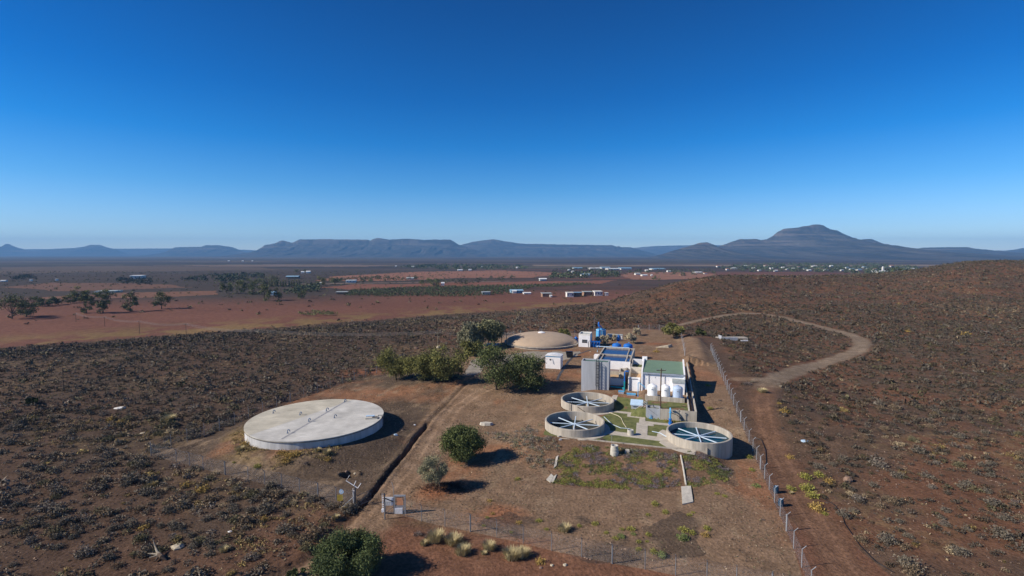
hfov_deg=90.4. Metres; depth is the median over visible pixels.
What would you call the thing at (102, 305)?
gum tree
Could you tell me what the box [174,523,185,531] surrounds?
shrub
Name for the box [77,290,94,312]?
gum tree
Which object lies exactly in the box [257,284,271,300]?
gum tree
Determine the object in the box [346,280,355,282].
house
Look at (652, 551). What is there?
shrub
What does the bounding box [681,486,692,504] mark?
concrete slab
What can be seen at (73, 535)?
shrub
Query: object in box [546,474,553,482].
concrete slab
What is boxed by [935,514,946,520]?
shrub
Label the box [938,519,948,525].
shrub
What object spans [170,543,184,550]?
rock
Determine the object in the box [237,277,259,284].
gum tree
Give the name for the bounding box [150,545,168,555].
shrub
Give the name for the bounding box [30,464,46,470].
shrub
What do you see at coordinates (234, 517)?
shrub
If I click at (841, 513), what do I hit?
shrub
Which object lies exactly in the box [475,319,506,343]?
mixed tree
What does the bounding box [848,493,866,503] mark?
shrub
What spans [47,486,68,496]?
shrub
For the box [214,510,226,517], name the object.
shrub
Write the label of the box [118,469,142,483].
shrub
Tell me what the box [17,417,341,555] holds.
dry grass
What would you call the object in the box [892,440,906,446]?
shrub
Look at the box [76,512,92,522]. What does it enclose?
shrub
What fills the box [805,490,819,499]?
shrub
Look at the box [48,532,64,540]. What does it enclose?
shrub
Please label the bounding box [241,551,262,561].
shrub
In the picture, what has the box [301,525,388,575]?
shrub
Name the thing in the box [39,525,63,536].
shrub
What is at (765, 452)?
black pipe
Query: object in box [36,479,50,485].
shrub
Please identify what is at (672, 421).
weeds
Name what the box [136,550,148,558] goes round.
shrub
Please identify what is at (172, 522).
shrub
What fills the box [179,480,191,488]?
shrub
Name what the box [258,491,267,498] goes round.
shrub
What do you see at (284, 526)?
shrub
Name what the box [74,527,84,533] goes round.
shrub
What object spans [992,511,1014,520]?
shrub
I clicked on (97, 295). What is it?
bushy tree
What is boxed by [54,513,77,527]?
shrub
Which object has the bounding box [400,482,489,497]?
leaf litter
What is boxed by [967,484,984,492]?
shrub
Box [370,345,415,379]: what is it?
acacia tree
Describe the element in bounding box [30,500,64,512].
shrub
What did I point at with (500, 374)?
acacia tree
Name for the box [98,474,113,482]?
shrub
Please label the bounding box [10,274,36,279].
tree belt
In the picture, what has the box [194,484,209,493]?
shrub
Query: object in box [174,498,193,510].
shrub
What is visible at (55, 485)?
shrub
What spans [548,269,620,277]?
tree belt
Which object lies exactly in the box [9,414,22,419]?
shrub
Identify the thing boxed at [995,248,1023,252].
mountain
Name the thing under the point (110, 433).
shrub
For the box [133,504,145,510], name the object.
shrub
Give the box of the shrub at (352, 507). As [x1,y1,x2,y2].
[339,500,361,516]
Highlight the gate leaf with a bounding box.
[357,490,370,505]
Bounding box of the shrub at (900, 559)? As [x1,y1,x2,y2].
[892,554,928,572]
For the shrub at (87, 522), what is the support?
on the ground at (56, 324)
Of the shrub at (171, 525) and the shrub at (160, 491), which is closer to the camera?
the shrub at (171, 525)
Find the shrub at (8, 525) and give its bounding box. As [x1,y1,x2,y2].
[0,522,17,529]
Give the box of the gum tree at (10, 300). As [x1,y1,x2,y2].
[0,293,36,318]
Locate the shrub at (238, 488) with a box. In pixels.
[232,485,245,492]
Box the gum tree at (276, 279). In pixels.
[255,274,279,284]
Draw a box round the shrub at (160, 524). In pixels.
[156,521,166,527]
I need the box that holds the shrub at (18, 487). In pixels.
[10,486,24,492]
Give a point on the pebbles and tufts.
(234, 562)
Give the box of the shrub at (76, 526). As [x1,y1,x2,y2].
[66,523,82,531]
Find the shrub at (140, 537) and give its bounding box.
[130,533,151,544]
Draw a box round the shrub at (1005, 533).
[984,524,1018,540]
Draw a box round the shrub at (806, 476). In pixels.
[797,472,813,480]
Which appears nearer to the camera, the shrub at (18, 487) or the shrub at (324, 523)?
the shrub at (324, 523)
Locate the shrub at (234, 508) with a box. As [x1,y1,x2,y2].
[224,504,238,514]
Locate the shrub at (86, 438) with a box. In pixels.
[82,437,92,441]
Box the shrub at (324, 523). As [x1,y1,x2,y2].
[317,521,329,527]
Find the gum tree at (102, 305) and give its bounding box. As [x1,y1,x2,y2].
[95,293,111,313]
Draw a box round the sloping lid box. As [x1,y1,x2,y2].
[630,399,642,408]
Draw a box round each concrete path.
[578,424,609,439]
[595,410,613,414]
[604,430,665,441]
[614,411,630,413]
[627,414,644,422]
[636,423,653,435]
[644,421,668,425]
[657,430,669,441]
[659,442,695,454]
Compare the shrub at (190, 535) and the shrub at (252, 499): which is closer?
the shrub at (190, 535)
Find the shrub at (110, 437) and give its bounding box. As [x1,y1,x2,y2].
[101,434,115,441]
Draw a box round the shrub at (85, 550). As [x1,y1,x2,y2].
[71,543,98,558]
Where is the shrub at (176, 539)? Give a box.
[170,534,182,541]
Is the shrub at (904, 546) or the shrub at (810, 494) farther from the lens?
the shrub at (810, 494)
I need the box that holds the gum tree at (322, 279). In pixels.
[315,276,326,284]
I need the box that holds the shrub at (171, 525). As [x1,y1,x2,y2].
[166,521,180,530]
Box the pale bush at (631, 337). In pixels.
[623,333,636,342]
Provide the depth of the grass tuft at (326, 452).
83.20 m
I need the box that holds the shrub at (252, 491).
[244,488,259,497]
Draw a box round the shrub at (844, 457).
[837,454,849,460]
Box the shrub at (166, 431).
[164,428,175,434]
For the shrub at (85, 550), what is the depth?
57.52 m
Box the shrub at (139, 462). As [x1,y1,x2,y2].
[130,458,153,467]
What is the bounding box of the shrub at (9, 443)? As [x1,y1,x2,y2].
[3,439,16,445]
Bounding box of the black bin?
[566,351,572,357]
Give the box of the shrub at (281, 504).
[276,500,288,507]
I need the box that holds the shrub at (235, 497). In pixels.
[225,495,241,502]
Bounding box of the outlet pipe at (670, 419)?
[668,408,682,424]
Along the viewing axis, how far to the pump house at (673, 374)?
115.00 m
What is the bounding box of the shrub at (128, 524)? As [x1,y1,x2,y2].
[121,517,141,528]
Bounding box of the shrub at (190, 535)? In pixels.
[186,531,196,537]
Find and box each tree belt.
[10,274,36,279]
[116,276,152,284]
[180,271,264,283]
[284,281,321,293]
[325,275,417,281]
[399,263,526,269]
[433,275,514,284]
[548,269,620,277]
[553,267,615,271]
[625,268,715,275]
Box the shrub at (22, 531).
[11,526,36,538]
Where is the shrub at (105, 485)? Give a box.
[97,483,111,490]
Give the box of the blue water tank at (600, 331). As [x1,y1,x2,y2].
[596,322,605,336]
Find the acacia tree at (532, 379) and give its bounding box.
[505,352,549,390]
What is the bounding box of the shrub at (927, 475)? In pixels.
[918,469,936,479]
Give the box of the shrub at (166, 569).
[160,565,174,573]
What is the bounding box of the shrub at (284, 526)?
[273,520,294,533]
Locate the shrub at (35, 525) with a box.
[27,520,40,528]
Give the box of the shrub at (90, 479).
[85,475,103,482]
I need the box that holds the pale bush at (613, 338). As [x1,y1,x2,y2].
[606,334,616,340]
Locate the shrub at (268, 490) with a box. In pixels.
[257,488,271,496]
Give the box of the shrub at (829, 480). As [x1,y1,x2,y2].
[823,477,835,484]
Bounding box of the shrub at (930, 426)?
[923,423,936,428]
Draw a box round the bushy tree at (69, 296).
[61,294,78,302]
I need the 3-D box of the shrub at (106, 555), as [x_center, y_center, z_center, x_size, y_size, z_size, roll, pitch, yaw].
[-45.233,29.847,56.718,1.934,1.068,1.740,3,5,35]
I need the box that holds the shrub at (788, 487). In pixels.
[786,484,796,490]
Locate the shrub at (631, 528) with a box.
[625,526,635,531]
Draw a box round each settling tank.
[545,411,604,437]
[561,392,613,413]
[666,422,732,458]
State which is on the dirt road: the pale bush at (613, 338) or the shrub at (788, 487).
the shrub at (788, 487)
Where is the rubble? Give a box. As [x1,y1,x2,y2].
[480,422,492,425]
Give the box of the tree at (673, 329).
[661,322,685,337]
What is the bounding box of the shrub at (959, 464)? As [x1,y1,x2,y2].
[950,460,966,467]
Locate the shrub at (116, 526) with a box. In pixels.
[105,520,121,532]
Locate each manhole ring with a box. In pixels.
[610,444,618,456]
[627,429,633,435]
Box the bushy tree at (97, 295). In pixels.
[88,291,100,300]
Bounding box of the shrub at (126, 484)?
[119,479,131,487]
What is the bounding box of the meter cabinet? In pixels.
[394,495,405,513]
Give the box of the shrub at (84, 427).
[78,425,91,429]
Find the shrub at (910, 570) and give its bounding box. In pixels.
[897,561,921,575]
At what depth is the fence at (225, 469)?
75.77 m
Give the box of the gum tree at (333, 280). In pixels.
[327,277,340,284]
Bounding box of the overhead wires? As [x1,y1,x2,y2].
[76,313,464,335]
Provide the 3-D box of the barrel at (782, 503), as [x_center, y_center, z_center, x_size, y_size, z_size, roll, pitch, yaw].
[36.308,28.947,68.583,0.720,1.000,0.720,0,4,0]
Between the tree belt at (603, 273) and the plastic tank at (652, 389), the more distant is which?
the tree belt at (603, 273)
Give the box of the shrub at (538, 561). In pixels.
[535,557,545,565]
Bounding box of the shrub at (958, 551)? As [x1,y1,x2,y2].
[948,545,972,557]
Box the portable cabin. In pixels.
[545,353,562,368]
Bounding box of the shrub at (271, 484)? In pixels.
[264,479,280,488]
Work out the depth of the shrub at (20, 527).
61.93 m
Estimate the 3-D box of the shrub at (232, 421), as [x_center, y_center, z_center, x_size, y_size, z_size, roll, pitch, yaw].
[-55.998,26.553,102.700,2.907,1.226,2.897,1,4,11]
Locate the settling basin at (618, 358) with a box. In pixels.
[594,347,634,378]
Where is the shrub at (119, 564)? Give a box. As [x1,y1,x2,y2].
[110,560,124,569]
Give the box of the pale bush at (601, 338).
[594,335,608,344]
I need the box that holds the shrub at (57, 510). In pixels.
[43,503,69,517]
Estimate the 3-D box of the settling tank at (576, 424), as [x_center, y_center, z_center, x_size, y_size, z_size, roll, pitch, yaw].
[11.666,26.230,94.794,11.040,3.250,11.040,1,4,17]
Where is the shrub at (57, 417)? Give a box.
[52,414,64,418]
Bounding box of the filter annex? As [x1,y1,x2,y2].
[628,359,642,390]
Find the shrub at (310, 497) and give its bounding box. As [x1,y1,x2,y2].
[304,493,317,501]
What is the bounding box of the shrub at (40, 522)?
[25,519,46,528]
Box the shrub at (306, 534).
[299,528,317,541]
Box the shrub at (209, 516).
[198,513,213,522]
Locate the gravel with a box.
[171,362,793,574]
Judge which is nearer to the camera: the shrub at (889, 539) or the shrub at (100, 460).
the shrub at (889, 539)
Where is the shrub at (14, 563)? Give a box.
[7,560,18,567]
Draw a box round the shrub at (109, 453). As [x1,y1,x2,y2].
[99,447,118,458]
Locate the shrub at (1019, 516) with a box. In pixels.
[1012,513,1023,519]
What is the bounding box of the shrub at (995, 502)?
[983,495,1005,507]
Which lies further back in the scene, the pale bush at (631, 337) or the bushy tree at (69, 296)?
the bushy tree at (69, 296)
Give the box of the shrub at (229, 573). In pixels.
[226,569,235,575]
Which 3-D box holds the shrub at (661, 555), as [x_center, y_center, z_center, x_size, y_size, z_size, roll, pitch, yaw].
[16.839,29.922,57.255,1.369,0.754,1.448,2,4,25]
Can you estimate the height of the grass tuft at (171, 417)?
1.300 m
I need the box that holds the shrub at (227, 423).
[220,419,232,426]
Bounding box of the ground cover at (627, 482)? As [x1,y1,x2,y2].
[552,444,732,490]
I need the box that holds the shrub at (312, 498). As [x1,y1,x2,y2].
[307,494,319,501]
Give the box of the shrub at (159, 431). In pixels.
[152,429,164,435]
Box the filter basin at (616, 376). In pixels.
[610,367,626,385]
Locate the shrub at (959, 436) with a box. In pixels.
[952,432,968,438]
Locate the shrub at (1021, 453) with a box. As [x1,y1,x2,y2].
[1014,449,1023,455]
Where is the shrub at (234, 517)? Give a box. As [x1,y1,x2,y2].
[227,513,242,524]
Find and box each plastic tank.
[647,383,656,395]
[661,384,669,396]
[672,385,682,397]
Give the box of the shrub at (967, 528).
[960,523,974,532]
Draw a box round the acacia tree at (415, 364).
[401,352,435,380]
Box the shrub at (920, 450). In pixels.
[909,445,928,453]
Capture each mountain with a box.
[0,244,41,255]
[21,245,132,255]
[25,248,255,255]
[142,245,246,255]
[210,238,490,256]
[462,239,656,256]
[636,245,720,254]
[644,242,783,259]
[651,224,1023,259]
[917,247,1023,255]
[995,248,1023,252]
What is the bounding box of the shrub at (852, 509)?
[846,507,859,513]
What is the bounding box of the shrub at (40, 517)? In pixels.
[34,514,46,519]
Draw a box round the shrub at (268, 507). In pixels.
[251,501,276,516]
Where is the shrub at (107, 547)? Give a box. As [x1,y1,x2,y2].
[101,544,113,551]
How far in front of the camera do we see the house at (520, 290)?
594.66 m
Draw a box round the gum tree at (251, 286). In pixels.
[244,281,261,294]
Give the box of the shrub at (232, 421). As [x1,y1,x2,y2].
[229,416,241,422]
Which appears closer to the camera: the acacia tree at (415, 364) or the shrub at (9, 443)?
the shrub at (9, 443)
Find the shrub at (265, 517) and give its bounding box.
[259,515,269,521]
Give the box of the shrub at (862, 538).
[853,531,869,544]
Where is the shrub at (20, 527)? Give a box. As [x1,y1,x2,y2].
[10,524,27,533]
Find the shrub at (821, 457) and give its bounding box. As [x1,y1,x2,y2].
[815,453,830,460]
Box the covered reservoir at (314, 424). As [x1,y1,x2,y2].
[244,399,383,449]
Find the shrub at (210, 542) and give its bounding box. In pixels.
[201,537,213,548]
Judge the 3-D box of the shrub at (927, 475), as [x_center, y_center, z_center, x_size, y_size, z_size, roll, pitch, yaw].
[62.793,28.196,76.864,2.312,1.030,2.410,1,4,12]
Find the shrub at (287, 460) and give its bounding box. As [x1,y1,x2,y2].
[280,456,291,463]
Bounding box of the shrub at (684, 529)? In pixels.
[677,526,688,532]
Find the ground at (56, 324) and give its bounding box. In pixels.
[0,256,1023,575]
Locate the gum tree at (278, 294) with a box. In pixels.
[272,287,282,298]
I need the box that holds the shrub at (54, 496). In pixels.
[51,494,61,499]
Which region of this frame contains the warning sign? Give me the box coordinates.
[337,489,343,500]
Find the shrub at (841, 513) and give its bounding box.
[835,507,851,518]
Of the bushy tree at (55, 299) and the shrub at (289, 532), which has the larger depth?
the bushy tree at (55, 299)
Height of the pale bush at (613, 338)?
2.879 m
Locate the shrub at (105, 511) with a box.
[99,508,114,517]
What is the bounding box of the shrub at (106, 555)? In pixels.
[97,549,115,563]
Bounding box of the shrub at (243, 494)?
[239,492,248,498]
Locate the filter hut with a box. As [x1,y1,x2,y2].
[579,331,591,346]
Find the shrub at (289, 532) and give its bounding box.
[286,528,296,538]
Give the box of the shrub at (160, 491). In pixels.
[154,489,166,496]
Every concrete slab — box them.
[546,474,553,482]
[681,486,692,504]
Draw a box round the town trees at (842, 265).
[719,262,917,273]
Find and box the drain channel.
[556,353,576,379]
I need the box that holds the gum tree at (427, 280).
[418,276,431,284]
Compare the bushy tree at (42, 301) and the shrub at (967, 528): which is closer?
the shrub at (967, 528)
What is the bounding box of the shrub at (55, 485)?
[45,481,66,490]
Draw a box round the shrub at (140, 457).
[127,451,147,461]
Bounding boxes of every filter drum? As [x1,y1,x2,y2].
[612,343,620,346]
[623,342,632,347]
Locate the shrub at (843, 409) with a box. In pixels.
[836,406,849,411]
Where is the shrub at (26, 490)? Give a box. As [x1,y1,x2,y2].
[13,485,30,494]
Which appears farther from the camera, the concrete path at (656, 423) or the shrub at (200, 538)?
the concrete path at (656, 423)
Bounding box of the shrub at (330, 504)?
[324,500,335,508]
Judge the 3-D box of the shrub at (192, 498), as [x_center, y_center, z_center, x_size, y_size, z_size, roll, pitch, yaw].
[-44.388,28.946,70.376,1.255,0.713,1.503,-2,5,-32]
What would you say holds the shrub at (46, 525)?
on the ground at (56, 324)
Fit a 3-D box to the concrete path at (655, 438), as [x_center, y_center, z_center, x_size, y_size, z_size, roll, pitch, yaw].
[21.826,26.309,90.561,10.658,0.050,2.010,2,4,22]
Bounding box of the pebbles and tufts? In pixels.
[0,384,1023,575]
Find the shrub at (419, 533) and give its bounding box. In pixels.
[412,531,424,536]
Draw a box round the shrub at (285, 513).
[279,509,290,516]
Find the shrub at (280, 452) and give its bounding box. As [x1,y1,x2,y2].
[276,449,285,454]
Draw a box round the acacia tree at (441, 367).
[422,343,473,382]
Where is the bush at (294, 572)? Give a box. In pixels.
[285,567,305,575]
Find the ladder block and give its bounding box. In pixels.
[581,358,609,390]
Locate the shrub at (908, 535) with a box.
[901,532,914,538]
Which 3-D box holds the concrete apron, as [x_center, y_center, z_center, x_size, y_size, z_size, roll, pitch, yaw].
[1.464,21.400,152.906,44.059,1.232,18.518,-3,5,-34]
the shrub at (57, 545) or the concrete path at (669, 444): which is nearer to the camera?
the shrub at (57, 545)
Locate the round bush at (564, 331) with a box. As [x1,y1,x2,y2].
[558,328,570,335]
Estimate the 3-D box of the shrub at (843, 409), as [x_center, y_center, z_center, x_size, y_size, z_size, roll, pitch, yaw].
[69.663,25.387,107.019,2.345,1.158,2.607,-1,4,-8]
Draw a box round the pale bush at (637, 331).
[632,327,640,334]
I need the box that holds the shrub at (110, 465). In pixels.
[102,461,115,467]
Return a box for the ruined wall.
[715,335,747,340]
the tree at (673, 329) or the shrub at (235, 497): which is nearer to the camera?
the shrub at (235, 497)
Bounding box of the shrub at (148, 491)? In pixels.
[139,485,160,497]
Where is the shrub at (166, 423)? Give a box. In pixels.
[154,418,180,429]
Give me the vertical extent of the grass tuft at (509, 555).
1.109 m
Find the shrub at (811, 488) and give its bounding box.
[799,482,816,491]
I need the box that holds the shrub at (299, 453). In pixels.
[291,449,301,456]
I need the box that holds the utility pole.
[657,368,665,407]
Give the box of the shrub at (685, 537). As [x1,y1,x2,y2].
[674,533,689,541]
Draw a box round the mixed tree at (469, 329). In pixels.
[454,321,485,349]
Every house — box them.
[94,290,122,292]
[130,275,145,278]
[286,276,299,278]
[336,291,347,293]
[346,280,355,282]
[510,289,523,292]
[541,292,551,296]
[566,292,573,296]
[574,292,581,296]
[582,291,592,295]
[593,291,602,295]
[619,267,631,269]
[641,356,684,394]
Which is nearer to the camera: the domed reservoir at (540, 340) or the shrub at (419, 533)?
the shrub at (419, 533)
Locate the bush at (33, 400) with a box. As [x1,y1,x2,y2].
[25,397,37,403]
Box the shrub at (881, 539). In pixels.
[876,532,903,546]
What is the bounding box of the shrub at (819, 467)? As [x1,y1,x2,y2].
[812,462,826,470]
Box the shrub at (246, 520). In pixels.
[231,512,259,526]
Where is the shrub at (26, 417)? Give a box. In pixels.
[15,415,33,422]
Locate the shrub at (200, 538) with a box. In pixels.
[190,534,206,543]
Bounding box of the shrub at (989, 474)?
[983,472,997,477]
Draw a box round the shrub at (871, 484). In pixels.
[867,481,881,488]
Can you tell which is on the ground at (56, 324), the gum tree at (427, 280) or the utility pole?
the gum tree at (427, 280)
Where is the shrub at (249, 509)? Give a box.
[243,505,257,512]
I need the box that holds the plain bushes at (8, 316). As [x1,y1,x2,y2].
[1,271,850,323]
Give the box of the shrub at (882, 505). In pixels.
[874,502,887,508]
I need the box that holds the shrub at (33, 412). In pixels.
[26,410,41,415]
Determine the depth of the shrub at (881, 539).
59.77 m
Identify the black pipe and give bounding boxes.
[754,437,766,469]
[825,499,893,572]
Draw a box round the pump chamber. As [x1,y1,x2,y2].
[646,405,659,418]
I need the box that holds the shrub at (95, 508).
[89,506,107,514]
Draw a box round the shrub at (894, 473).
[889,471,904,478]
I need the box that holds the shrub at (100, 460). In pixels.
[93,458,103,462]
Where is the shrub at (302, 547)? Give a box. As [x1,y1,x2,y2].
[298,541,312,551]
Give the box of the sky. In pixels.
[0,0,1023,250]
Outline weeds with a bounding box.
[663,419,685,422]
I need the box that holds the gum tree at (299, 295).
[297,287,306,297]
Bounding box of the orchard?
[346,281,593,296]
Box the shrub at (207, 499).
[202,493,218,503]
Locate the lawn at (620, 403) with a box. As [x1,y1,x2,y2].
[543,397,713,456]
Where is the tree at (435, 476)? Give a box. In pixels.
[417,453,450,486]
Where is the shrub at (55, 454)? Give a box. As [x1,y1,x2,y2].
[47,450,60,456]
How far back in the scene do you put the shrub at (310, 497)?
69.90 m
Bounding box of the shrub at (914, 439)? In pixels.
[908,435,920,442]
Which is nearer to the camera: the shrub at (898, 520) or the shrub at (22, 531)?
the shrub at (22, 531)
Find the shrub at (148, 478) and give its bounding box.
[135,472,159,486]
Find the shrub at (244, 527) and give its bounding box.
[239,523,251,530]
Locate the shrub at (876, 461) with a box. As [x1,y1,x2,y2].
[866,455,888,469]
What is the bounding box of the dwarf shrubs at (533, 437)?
[484,424,678,467]
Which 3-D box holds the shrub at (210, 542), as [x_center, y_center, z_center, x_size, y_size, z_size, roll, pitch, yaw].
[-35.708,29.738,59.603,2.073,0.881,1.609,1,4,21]
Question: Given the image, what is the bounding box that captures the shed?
[607,334,622,339]
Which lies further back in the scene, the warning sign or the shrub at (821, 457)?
the shrub at (821, 457)
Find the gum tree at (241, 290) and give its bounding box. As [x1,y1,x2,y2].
[234,281,247,293]
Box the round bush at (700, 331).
[695,328,706,335]
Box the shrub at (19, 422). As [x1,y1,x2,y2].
[8,419,25,425]
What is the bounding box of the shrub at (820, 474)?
[812,470,825,477]
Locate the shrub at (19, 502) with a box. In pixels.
[7,497,27,508]
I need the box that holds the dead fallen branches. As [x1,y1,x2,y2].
[147,540,166,561]
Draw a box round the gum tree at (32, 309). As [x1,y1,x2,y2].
[13,300,38,316]
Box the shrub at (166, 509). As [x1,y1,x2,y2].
[159,504,172,515]
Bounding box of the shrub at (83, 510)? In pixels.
[76,508,88,513]
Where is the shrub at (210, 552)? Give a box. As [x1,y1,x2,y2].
[203,549,215,556]
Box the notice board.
[385,484,393,508]
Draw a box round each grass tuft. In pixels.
[146,480,158,486]
[160,413,176,421]
[218,544,230,552]
[235,445,244,451]
[322,449,330,454]
[331,513,338,519]
[419,539,428,546]
[425,527,444,543]
[444,531,462,546]
[453,542,470,556]
[481,539,496,551]
[500,545,522,561]
[512,543,531,559]
[556,521,571,532]
[757,387,768,392]
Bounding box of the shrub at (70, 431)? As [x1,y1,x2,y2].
[65,428,74,433]
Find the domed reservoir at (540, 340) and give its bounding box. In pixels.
[504,331,578,349]
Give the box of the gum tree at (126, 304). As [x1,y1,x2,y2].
[119,291,138,310]
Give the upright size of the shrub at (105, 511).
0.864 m
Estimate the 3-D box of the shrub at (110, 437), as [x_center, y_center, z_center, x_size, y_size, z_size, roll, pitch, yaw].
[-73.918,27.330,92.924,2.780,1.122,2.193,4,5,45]
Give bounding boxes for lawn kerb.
[561,437,706,453]
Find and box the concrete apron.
[464,351,580,374]
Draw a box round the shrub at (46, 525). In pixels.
[41,522,52,527]
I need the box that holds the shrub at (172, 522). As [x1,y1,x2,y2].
[167,519,177,526]
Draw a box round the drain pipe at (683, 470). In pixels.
[680,455,686,485]
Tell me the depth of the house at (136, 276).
964.80 m
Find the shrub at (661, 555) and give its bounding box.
[655,549,667,558]
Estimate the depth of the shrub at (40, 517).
64.79 m
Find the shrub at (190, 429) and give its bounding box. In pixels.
[184,427,195,434]
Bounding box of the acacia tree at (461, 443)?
[436,422,488,465]
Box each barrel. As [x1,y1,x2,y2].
[773,485,778,493]
[778,498,783,506]
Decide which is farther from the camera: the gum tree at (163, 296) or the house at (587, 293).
the house at (587, 293)
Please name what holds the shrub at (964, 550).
on the ground at (56, 324)
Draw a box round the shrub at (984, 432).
[979,429,991,433]
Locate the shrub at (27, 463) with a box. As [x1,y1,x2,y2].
[20,459,32,467]
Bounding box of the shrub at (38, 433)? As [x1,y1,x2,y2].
[33,430,45,435]
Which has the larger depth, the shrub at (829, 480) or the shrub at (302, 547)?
the shrub at (829, 480)
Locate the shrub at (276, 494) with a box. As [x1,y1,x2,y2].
[264,488,283,500]
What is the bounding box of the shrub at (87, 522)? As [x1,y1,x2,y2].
[82,519,96,524]
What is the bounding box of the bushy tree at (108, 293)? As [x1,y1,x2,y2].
[99,288,115,298]
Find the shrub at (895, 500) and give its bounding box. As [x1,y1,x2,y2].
[886,496,900,504]
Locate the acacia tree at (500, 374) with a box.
[469,338,533,390]
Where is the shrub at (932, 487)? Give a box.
[925,484,936,489]
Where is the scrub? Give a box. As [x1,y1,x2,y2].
[0,259,1023,575]
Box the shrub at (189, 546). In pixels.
[186,542,198,548]
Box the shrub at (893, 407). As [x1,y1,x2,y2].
[887,402,901,409]
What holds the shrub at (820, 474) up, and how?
on the ground at (56, 324)
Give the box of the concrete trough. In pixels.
[660,362,696,421]
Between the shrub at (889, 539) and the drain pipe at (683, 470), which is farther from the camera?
the drain pipe at (683, 470)
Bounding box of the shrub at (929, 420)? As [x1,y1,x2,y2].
[924,417,934,423]
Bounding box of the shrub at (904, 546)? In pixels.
[897,541,911,550]
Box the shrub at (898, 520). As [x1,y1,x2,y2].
[894,518,905,523]
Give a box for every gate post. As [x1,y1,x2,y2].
[341,475,360,507]
[381,494,384,512]
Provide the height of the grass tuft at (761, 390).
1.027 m
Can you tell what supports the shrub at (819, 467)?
on the ground at (56, 324)
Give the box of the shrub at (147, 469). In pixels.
[144,465,153,471]
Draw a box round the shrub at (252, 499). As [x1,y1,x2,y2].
[246,494,260,501]
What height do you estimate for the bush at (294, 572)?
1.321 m
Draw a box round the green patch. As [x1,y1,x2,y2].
[299,310,338,314]
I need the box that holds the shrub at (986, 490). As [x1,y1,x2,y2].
[980,487,993,494]
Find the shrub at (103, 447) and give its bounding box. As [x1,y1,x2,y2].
[94,445,108,451]
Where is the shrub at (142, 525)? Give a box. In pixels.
[136,523,149,530]
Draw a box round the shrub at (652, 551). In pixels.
[650,547,658,554]
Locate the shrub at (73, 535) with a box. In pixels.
[67,533,78,539]
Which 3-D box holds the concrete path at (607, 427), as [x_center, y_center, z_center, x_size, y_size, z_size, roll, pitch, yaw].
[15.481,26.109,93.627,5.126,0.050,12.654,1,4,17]
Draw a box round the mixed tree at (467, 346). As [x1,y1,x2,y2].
[459,339,484,356]
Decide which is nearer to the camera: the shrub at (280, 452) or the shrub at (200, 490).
the shrub at (200, 490)
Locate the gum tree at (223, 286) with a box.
[219,282,233,293]
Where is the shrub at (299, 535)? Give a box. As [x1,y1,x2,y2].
[294,532,304,540]
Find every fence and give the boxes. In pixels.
[149,443,354,504]
[150,365,376,454]
[383,498,798,575]
[712,345,816,575]
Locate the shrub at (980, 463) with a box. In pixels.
[976,461,988,467]
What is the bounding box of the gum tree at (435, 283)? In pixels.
[430,279,440,285]
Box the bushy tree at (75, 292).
[68,286,82,300]
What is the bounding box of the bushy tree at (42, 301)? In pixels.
[36,296,53,305]
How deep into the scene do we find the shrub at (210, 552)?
57.68 m
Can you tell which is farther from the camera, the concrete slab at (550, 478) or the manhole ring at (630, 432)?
the manhole ring at (630, 432)
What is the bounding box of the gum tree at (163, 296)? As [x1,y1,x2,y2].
[151,290,171,308]
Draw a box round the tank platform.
[645,394,684,402]
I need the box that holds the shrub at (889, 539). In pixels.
[880,532,896,545]
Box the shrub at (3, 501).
[0,494,14,505]
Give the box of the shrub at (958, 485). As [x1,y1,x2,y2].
[954,483,968,489]
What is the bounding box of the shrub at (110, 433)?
[99,431,113,436]
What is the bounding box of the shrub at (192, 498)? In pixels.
[187,494,196,500]
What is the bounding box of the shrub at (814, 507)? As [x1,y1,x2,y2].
[807,499,828,513]
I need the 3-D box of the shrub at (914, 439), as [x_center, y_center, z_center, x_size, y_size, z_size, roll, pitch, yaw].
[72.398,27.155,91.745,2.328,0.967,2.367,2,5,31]
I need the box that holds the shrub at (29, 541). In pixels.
[23,534,39,545]
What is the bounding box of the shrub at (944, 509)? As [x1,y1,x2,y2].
[940,507,952,513]
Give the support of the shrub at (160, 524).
on the ground at (56, 324)
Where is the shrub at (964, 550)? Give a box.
[955,547,969,555]
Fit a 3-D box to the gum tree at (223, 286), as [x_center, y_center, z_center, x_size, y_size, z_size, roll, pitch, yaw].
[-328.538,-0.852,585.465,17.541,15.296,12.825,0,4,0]
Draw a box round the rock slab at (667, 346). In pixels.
[657,344,672,347]
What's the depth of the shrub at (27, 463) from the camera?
81.48 m
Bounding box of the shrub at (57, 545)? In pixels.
[49,542,65,549]
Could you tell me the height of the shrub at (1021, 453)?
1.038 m
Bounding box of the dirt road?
[291,312,871,575]
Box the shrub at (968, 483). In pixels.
[958,479,973,486]
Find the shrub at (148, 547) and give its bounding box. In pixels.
[131,540,161,557]
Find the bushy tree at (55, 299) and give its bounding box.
[48,296,65,304]
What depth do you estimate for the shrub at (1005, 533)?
60.72 m
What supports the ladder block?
on the ground at (56, 324)
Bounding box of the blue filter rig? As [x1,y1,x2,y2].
[588,340,600,347]
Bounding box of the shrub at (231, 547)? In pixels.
[225,544,234,551]
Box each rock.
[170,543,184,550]
[843,476,852,482]
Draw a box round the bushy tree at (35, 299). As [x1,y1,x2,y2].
[22,296,40,305]

